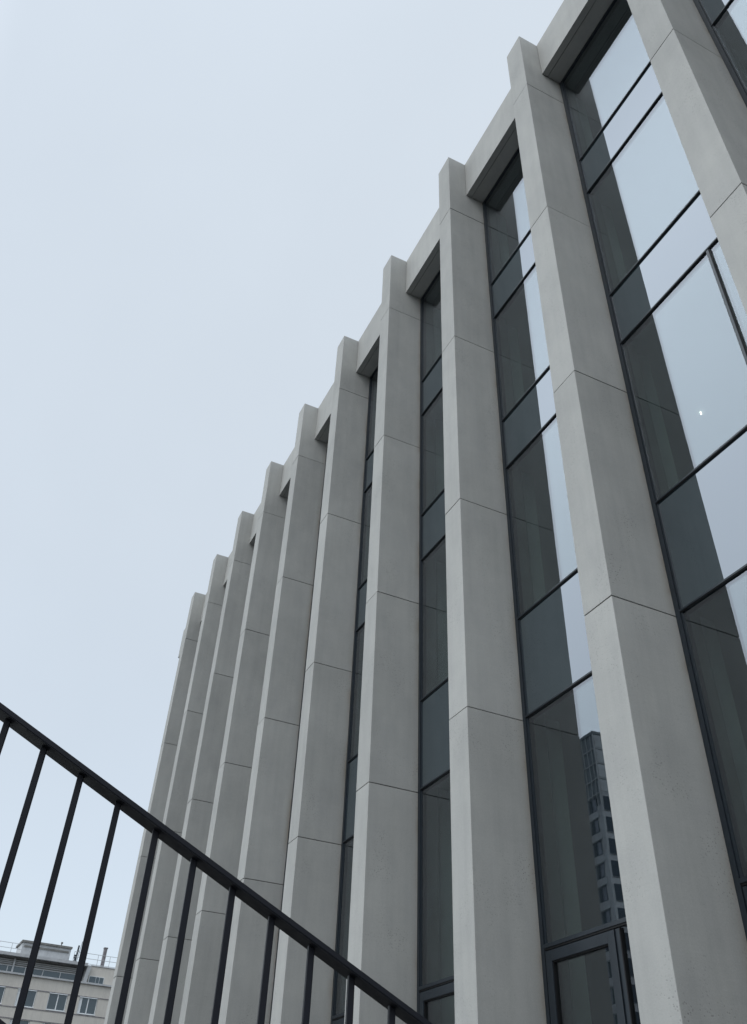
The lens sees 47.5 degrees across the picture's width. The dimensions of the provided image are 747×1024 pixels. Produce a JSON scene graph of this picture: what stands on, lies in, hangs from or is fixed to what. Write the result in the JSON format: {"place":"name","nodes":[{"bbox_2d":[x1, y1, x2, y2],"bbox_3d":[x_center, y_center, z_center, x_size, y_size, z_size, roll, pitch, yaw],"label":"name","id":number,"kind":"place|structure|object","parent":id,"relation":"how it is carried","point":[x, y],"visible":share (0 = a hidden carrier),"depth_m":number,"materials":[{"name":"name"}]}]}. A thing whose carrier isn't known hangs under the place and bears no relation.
{"place":"outdoors","nodes":[
{"label":"outdoors","id":0,"kind":"place"},
{"bbox_2d":[0,0,563,998],"label":"sky","id":1,"kind":"structure","parent":0,"point":[201,200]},
{"bbox_2d":[104,0,746,1023],"bbox_3d":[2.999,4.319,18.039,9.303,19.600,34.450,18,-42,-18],"label":"office building","id":2,"kind":"structure","parent":0,"point":[456,728],"depth_m":12.61,"materials":[{"name":"concrete"}]},
{"label":"ground","id":3,"kind":"structure","parent":0,"visible":0},
{"bbox_2d":[0,940,116,1023],"bbox_3d":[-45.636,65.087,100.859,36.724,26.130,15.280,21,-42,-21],"label":"apartment building","id":4,"kind":"structure","parent":3,"relation":"on","point":[55,968],"depth_m":102.06,"materials":[{"name":"beige concrete"}]},
{"bbox_2d":[0,987,5,1003],"bbox_3d":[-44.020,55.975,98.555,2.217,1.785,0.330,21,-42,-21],"label":"window","id":5,"kind":"structure","parent":4,"relation":"in","point":[2,989],"depth_m":99.10,"materials":[{"name":"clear glass"}]},
{"bbox_2d":[9,1019,29,1023],"bbox_3d":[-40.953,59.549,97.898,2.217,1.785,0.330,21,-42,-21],"label":"window","id":6,"kind":"structure","parent":4,"relation":"in","point":[22,1021],"depth_m":98.52,"materials":[{"name":"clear glass"}]},
{"bbox_2d":[14,989,36,1007],"bbox_3d":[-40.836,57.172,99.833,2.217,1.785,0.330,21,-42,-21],"label":"window","id":7,"kind":"structure","parent":4,"relation":"in","point":[31,995],"depth_m":100.00,"materials":[{"name":"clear glass"}]},
{"bbox_2d":[46,993,67,1011],"bbox_3d":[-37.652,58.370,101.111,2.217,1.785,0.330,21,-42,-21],"label":"window","id":8,"kind":"structure","parent":4,"relation":"in","point":[56,1002],"depth_m":101.20,"materials":[{"name":"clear glass"}]},
{"bbox_2d":[77,997,97,1015],"bbox_3d":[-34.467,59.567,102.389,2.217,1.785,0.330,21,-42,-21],"label":"window","id":9,"kind":"structure","parent":4,"relation":"in","point":[86,1006],"depth_m":102.45,"materials":[{"name":"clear glass"}]},
{"bbox_2d":[88,976,103,983],"bbox_3d":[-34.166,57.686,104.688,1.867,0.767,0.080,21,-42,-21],"label":"attic window","id":10,"kind":"structure","parent":4,"relation":"in","point":[92,979],"depth_m":104.67,"materials":[{"name":"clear glass"}]},
{"bbox_3d":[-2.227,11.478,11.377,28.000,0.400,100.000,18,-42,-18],"label":"pavement","id":11,"kind":"structure","parent":0,"visible":0},
{"bbox_3d":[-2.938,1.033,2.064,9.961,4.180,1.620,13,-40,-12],"label":"stairs","id":12,"kind":"structure","parent":11,"relation":"on","visible":0},
{"bbox_2d":[0,702,431,1023],"bbox_3d":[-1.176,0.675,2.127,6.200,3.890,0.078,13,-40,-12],"label":"stair railing","id":13,"kind":"object","parent":12,"relation":"on","point":[352,974],"visible":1,"depth_m":2.16,"materials":[{"name":"black metal"}]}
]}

